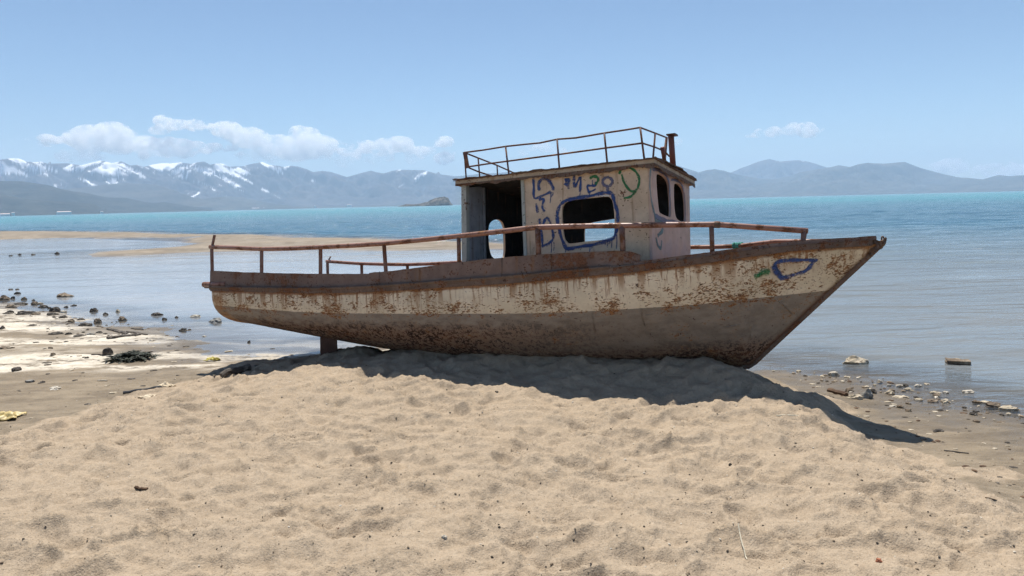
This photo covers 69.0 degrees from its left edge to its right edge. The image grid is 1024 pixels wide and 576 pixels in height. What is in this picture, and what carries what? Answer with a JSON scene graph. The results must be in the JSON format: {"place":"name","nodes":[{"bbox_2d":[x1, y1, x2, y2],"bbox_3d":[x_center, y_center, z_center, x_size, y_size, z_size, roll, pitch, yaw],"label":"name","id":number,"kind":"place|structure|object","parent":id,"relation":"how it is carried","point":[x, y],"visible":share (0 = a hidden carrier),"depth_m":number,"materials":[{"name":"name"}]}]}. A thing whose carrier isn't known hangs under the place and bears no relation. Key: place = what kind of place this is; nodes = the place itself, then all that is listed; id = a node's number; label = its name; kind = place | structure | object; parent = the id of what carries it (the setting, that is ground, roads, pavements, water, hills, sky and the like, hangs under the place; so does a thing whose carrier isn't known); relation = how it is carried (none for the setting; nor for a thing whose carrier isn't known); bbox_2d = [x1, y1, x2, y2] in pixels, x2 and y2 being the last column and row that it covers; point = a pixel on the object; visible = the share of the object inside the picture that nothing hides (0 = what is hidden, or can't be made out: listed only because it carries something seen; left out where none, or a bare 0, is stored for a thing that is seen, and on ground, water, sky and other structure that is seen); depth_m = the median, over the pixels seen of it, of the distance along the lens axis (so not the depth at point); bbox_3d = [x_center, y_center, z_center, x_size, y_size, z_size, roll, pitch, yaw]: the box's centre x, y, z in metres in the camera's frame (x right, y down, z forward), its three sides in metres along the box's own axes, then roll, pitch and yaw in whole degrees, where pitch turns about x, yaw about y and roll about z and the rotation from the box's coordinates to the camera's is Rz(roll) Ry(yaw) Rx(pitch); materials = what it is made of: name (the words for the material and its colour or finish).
{"place":"outdoors","nodes":[
{"label":"outdoors","id":0,"kind":"place"},
{"bbox_2d":[0,194,107,215],"bbox_3d":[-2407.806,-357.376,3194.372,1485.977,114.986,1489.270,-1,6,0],"label":"shore hill","id":1,"kind":"structure","parent":0,"point":[18,206],"depth_m":3194.27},
{"bbox_2d":[0,181,212,213],"bbox_3d":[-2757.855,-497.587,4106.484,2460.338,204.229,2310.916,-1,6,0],"label":"green hills","id":2,"kind":"structure","parent":0,"point":[28,190],"depth_m":4016.95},
{"bbox_2d":[65,183,308,210],"bbox_3d":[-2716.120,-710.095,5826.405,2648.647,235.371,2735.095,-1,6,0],"label":"hills","id":3,"kind":"structure","parent":0,"point":[152,193],"depth_m":5424.90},
{"bbox_2d":[203,356,220,360],"bbox_3d":[-4.571,1.079,11.354,0.214,0.085,0.157,-1,6,0],"label":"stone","id":4,"kind":"object","parent":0,"point":[213,358],"visible":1,"depth_m":11.31,"materials":[{"name":"yellow stone"}]},
{"bbox_2d":[0,158,464,206],"bbox_3d":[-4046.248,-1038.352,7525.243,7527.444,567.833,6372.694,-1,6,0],"label":"snow mountains","id":5,"kind":"structure","parent":0,"point":[287,185],"depth_m":7171.70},
{"bbox_2d":[307,203,460,207],"bbox_3d":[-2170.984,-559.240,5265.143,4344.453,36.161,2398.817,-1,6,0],"label":"shore","id":6,"kind":"structure","parent":0,"point":[360,206],"depth_m":5645.21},
{"bbox_2d":[0,230,1023,575],"bbox_3d":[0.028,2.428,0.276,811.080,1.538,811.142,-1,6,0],"label":"beach","id":7,"kind":"structure","parent":0,"point":[280,476],"depth_m":5.67,"materials":[{"name":"beige sand"}]},
{"bbox_2d":[0,295,9,301],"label":"stone","id":8,"kind":"object","parent":7,"relation":"on","point":[4,297],"visible":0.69,"depth_m":20.42,"materials":[{"name":"grey stone"}]},
{"bbox_2d":[0,346,14,348],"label":"stone","id":9,"kind":"object","parent":7,"relation":"on","point":[5,347],"visible":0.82,"depth_m":12.65,"materials":[{"name":"beige stone"}]},
{"bbox_2d":[5,304,16,307],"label":"stone","id":10,"kind":"object","parent":7,"relation":"on","point":[10,306],"visible":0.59,"depth_m":18.64,"materials":[{"name":"grey stone"}]},
{"bbox_2d":[0,411,26,420],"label":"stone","id":11,"kind":"object","parent":7,"relation":"on","point":[7,415],"visible":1,"depth_m":8.25,"materials":[{"name":"beige stone"}]},
{"bbox_2d":[11,367,21,371],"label":"stone","id":12,"kind":"object","parent":7,"relation":"on","point":[13,369],"visible":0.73,"depth_m":10.84,"materials":[{"name":"grey stone"}]},
{"bbox_2d":[14,302,27,304],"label":"stone","id":13,"kind":"object","parent":7,"relation":"on","point":[21,303],"visible":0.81,"depth_m":19.27,"materials":[{"name":"grey stone"}]},
{"bbox_2d":[15,311,36,314],"bbox_3d":[-11.284,0.595,17.304,0.424,0.159,0.336,-1,7,7],"label":"stone","id":14,"kind":"object","parent":7,"relation":"on","point":[24,312],"visible":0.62,"depth_m":17.21,"materials":[{"name":"grey stone"}]},
{"bbox_2d":[38,305,47,308],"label":"stone","id":15,"kind":"object","parent":7,"relation":"on","point":[41,306],"visible":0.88,"depth_m":18.58,"materials":[{"name":"grey stone"}]},
{"bbox_2d":[46,312,58,315],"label":"stone","id":16,"kind":"object","parent":7,"relation":"on","point":[51,313],"visible":0.74,"depth_m":17.05,"materials":[{"name":"grey stone"}]},
{"bbox_2d":[49,307,60,311],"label":"stone","id":17,"kind":"object","parent":7,"relation":"on","point":[55,309],"visible":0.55,"depth_m":17.69,"materials":[{"name":"grey stone"}]},
{"bbox_2d":[50,386,60,389],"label":"stone","id":18,"kind":"object","parent":7,"relation":"on","point":[55,388],"visible":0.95,"depth_m":9.63,"materials":[{"name":"white stone"}]},
{"bbox_2d":[48,331,63,334],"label":"stone","id":19,"kind":"object","parent":7,"relation":"on","point":[55,333],"visible":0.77,"depth_m":14.13,"materials":[{"name":"grey stone"}]},
{"bbox_2d":[57,292,73,296],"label":"stone","id":20,"kind":"object","parent":7,"relation":"on","point":[64,294],"visible":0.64,"depth_m":20.80,"materials":[{"name":"beige stone"}]},
{"bbox_2d":[73,334,86,336],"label":"stone","id":21,"kind":"object","parent":7,"relation":"on","point":[78,335],"visible":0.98,"depth_m":13.80,"materials":[{"name":"beige stone"}]},
{"bbox_2d":[78,322,92,325],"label":"stone","id":22,"kind":"object","parent":7,"relation":"on","point":[86,324],"visible":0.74,"depth_m":15.39,"materials":[{"name":"grey stone"}]},
{"bbox_2d":[89,308,98,313],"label":"stone","id":23,"kind":"object","parent":7,"relation":"on","point":[95,310],"visible":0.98,"depth_m":17.58,"materials":[{"name":"grey stone"}]},
{"bbox_2d":[5,308,190,342],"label":"strand stones","id":24,"kind":"object","parent":7,"relation":"on","point":[96,326],"visible":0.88,"depth_m":14.81,"materials":[{"name":"grey stone"}]},
{"bbox_2d":[94,318,101,322],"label":"stone","id":25,"kind":"object","parent":7,"relation":"on","point":[96,320],"visible":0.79,"depth_m":15.73,"materials":[{"name":"grey stone"}]},
{"bbox_2d":[102,347,113,355],"bbox_3d":[-6.483,1.064,11.951,0.174,0.224,0.115,-3,7,-14],"label":"black lump","id":26,"kind":"object","parent":7,"relation":"on","point":[107,351],"visible":0.6,"depth_m":11.91,"materials":[{"name":"stone"}]},
{"bbox_2d":[106,327,127,333],"bbox_3d":[-7.608,0.831,14.391,0.956,0.054,0.093,4,9,42],"label":"driftwood plank","id":27,"kind":"object","parent":7,"relation":"on","point":[115,330],"visible":0.95,"depth_m":14.37,"materials":[{"name":"grey wood"}]},
{"bbox_2d":[118,316,127,320],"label":"stone","id":28,"kind":"object","parent":7,"relation":"on","point":[122,318],"visible":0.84,"depth_m":16.02,"materials":[{"name":"grey stone"}]},
{"bbox_2d":[106,333,140,338],"bbox_3d":[-7.127,0.880,13.679,0.108,0.064,0.588,4,8,38],"label":"driftwood plank","id":29,"kind":"object","parent":7,"relation":"on","point":[122,335],"visible":0.99,"depth_m":13.64,"materials":[{"name":"grey wood"}]},
{"bbox_2d":[103,350,160,363],"bbox_3d":[-5.937,1.051,11.581,0.888,0.166,0.841,-1,6,0],"label":"weed heap","id":30,"kind":"object","parent":7,"relation":"on","point":[133,355],"visible":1,"depth_m":11.44,"materials":[{"name":"plant"}]},
{"bbox_2d":[134,486,147,489],"bbox_3d":[-2.604,1.403,5.232,0.087,0.029,0.029,-1,6,0],"label":"wood chip","id":31,"kind":"object","parent":7,"relation":"on","point":[142,488],"visible":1,"depth_m":5.22,"materials":[{"name":"brown wood"}]},
{"bbox_2d":[123,386,161,393],"bbox_3d":[-4.608,1.278,9.296,0.446,0.083,0.055,-3,7,-14],"label":"driftwood branch","id":32,"kind":"object","parent":7,"relation":"on","point":[131,391],"visible":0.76,"depth_m":9.28,"materials":[{"name":"grey wood"}]},
{"bbox_2d":[138,394,156,397],"bbox_3d":[-4.295,1.281,8.781,0.206,0.080,0.151,-1,6,0],"label":"cloth rag","id":33,"kind":"object","parent":7,"relation":"on","point":[147,395],"visible":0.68,"depth_m":8.76,"materials":[{"name":"beige fabric"}]},
{"bbox_2d":[9,311,298,404],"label":"shore litter","id":34,"kind":"object","parent":7,"relation":"on","point":[99,360],"visible":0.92,"depth_m":11.70,"materials":[{"name":"stone"}]},
{"bbox_2d":[151,312,162,317],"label":"stone","id":35,"kind":"object","parent":7,"relation":"on","point":[156,314],"visible":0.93,"depth_m":16.63,"materials":[{"name":"grey stone"}]},
{"bbox_2d":[158,381,175,386],"bbox_3d":[-4.408,1.235,9.489,0.201,0.078,0.144,-1,6,0],"label":"cloth rag","id":36,"kind":"object","parent":7,"relation":"on","point":[165,384],"visible":0.84,"depth_m":9.49,"materials":[{"name":"beige fabric"}]},
{"bbox_2d":[209,318,221,325],"bbox_3d":[-6.168,0.698,15.467,0.336,0.173,0.227,1,7,22],"label":"stone","id":37,"kind":"object","parent":7,"relation":"on","point":[215,321],"visible":0.99,"depth_m":15.38,"materials":[{"name":"grey stone"}]},
{"bbox_2d":[219,364,251,377],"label":"wooden beam","id":38,"kind":"structure","parent":7,"relation":"on","point":[235,370],"depth_m":9.90,"materials":[{"name":"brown wood"}]},
{"bbox_2d":[320,336,337,355],"bbox_3d":[-2.506,0.893,10.184,0.244,0.551,0.240,-3,7,-14],"label":"support block","id":39,"kind":"object","parent":7,"relation":"on","point":[328,345],"depth_m":10.05,"materials":[{"name":"brown wood"}]},
{"bbox_2d":[0,347,1023,575],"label":"pebbles","id":40,"kind":"object","parent":7,"relation":"on","point":[222,517],"visible":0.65,"depth_m":4.83,"materials":[{"name":"stone"}]},
{"bbox_2d":[202,127,886,368],"bbox_3d":[-0.088,-0.415,9.556,8.758,2.733,2.535,-2,-2,29],"label":"fishing boat","id":41,"kind":"object","parent":7,"relation":"on","point":[642,282],"visible":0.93,"depth_m":8.18,"materials":[{"name":"paint"}]},
{"bbox_2d":[732,242,742,248],"bbox_3d":[2.710,-0.426,8.927,0.142,0.253,0.097,2,7,29],"label":"mooring rope","id":42,"kind":"object","parent":41,"relation":"attached to","point":[735,245],"visible":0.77,"depth_m":8.89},
{"bbox_2d":[738,523,746,558],"bbox_3d":[1.298,1.425,4.196,0.008,0.106,0.244,-1,7,5],"label":"dry reed","id":43,"kind":"object","parent":7,"relation":"on","point":[742,542],"visible":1,"depth_m":4.21,"materials":[{"name":"plant"}]},
{"bbox_2d":[827,388,848,395],"bbox_3d":[3.765,1.206,8.607,0.077,0.068,0.298,-3,7,-16],"label":"buried log","id":44,"kind":"object","parent":7,"relation":"on","point":[834,391],"visible":0.98,"depth_m":8.58,"materials":[{"name":"brown wood"}]},
{"bbox_2d":[845,387,853,391],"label":"stone","id":45,"kind":"object","parent":7,"relation":"on","point":[849,389],"visible":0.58,"depth_m":8.72,"materials":[{"name":"grey stone"}]},
{"bbox_2d":[842,355,868,368],"bbox_3d":[4.706,1.025,10.264,0.267,0.196,0.317,-6,8,-37],"label":"stone","id":46,"kind":"object","parent":7,"relation":"on","point":[852,359],"visible":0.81,"depth_m":10.20,"materials":[{"name":"beige stone"}]},
{"bbox_2d":[847,394,863,399],"bbox_3d":[3.854,1.240,8.366,0.182,0.101,0.109,-1,7,7],"label":"stone","id":47,"kind":"object","parent":7,"relation":"on","point":[857,396],"visible":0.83,"depth_m":8.34,"materials":[{"name":"beige stone"}]},
{"bbox_2d":[861,388,873,398],"bbox_3d":[4.002,1.231,8.419,0.138,0.214,0.091,-4,7,-19],"label":"stone","id":48,"kind":"object","parent":7,"relation":"on","point":[867,393],"visible":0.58,"depth_m":8.39,"materials":[{"name":"grey stone"}]},
{"bbox_2d":[801,376,1023,498],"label":"beach litter","id":49,"kind":"object","parent":7,"relation":"on","point":[974,470],"visible":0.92,"depth_m":7.45,"materials":[{"name":"stone"}]},
{"bbox_2d":[933,429,943,432],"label":"stone","id":50,"kind":"object","parent":7,"relation":"on","point":[938,430],"visible":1,"depth_m":7.09,"materials":[{"name":"grey stone"}]},
{"bbox_2d":[944,450,968,453],"bbox_3d":[3.872,1.427,6.493,0.186,0.014,0.019,2,7,27],"label":"stick","id":51,"kind":"object","parent":7,"relation":"on","point":[956,451],"visible":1,"depth_m":6.49,"materials":[{"name":"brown wood"}]},
{"bbox_2d":[999,405,1020,412],"bbox_3d":[5.289,1.287,7.921,0.148,0.069,0.187,-8,9,-43],"label":"stone","id":52,"kind":"object","parent":7,"relation":"on","point":[1009,408],"visible":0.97,"depth_m":7.88,"materials":[{"name":"beige stone"}]},
{"bbox_2d":[0,191,1023,417],"bbox_3d":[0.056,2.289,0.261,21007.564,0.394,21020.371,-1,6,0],"label":"lake water","id":53,"kind":"structure","parent":0,"point":[932,284],"depth_m":30.01,"materials":[{"name":"blue liquid"}]},
{"bbox_2d":[0,213,9,215],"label":"lakeside building","id":54,"kind":"structure","parent":53,"relation":"on","point":[4,214],"depth_m":2797.94,"materials":[{"name":"metal"}]},
{"bbox_2d":[56,211,71,214],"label":"lakeside building","id":55,"kind":"structure","parent":53,"relation":"on","point":[64,212],"depth_m":2898.29,"materials":[{"name":"metal"}]},
{"bbox_2d":[398,197,451,206],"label":"rocky islet","id":56,"kind":"object","parent":53,"relation":"in","point":[441,201],"visible":0.94,"depth_m":2241.84,"materials":[{"name":"grey stone"}]},
{"bbox_2d":[827,371,839,376],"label":"stone","id":57,"kind":"object","parent":53,"relation":"on","point":[833,373],"visible":0.88,"depth_m":9.57,"materials":[{"name":"grey stone"}]},
{"bbox_2d":[927,399,937,402],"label":"stone","id":58,"kind":"object","parent":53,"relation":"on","point":[932,400],"visible":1,"depth_m":8.26,"materials":[{"name":"grey stone"}]},
{"bbox_2d":[941,399,950,403],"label":"stone","id":59,"kind":"object","parent":53,"relation":"on","point":[945,401],"visible":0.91,"depth_m":8.19,"materials":[{"name":"beige stone"}]},
{"bbox_2d":[945,357,970,364],"bbox_3d":[6.022,1.004,10.062,0.304,0.083,0.177,3,11,20],"label":"concrete block","id":60,"kind":"object","parent":53,"relation":"in","point":[955,361],"depth_m":10.02,"materials":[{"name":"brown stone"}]},
{"bbox_2d":[962,390,973,393],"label":"stone","id":61,"kind":"object","parent":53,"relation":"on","point":[967,391],"visible":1,"depth_m":8.60,"materials":[{"name":"white stone"}]},
{"bbox_2d":[972,400,981,404],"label":"stone","id":62,"kind":"object","parent":53,"relation":"on","point":[975,402],"visible":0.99,"depth_m":8.17,"materials":[{"name":"stone"}]},
{"bbox_2d":[985,401,1000,409],"bbox_3d":[5.199,1.270,8.041,0.150,0.087,0.135,1,7,21],"label":"stone","id":63,"kind":"object","parent":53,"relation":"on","point":[994,405],"visible":0.93,"depth_m":8.01,"materials":[{"name":"grey stone"}]},
{"bbox_2d":[0,0,1023,178],"label":"sky","id":64,"kind":"structure","parent":0,"point":[346,88],"materials":[{"name":"blue"}]},
{"bbox_2d":[455,162,1023,203],"bbox_3d":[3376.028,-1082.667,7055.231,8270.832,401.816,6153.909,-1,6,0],"label":"mountains","id":65,"kind":"structure","parent":0,"point":[879,178],"depth_m":6569.67,"materials":[{"name":"stone"}]},
{"bbox_2d":[731,159,828,178],"bbox_3d":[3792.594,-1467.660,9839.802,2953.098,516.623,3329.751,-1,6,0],"label":"peak","id":66,"kind":"structure","parent":0,"point":[769,169],"depth_m":9758.88,"materials":[{"name":"blue stone"}]},
{"bbox_2d":[772,370,1023,421],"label":"strand gravel","id":67,"kind":"structure","parent":0,"point":[893,390],"depth_m":8.66,"materials":[{"name":"grey gravel"}]}
]}

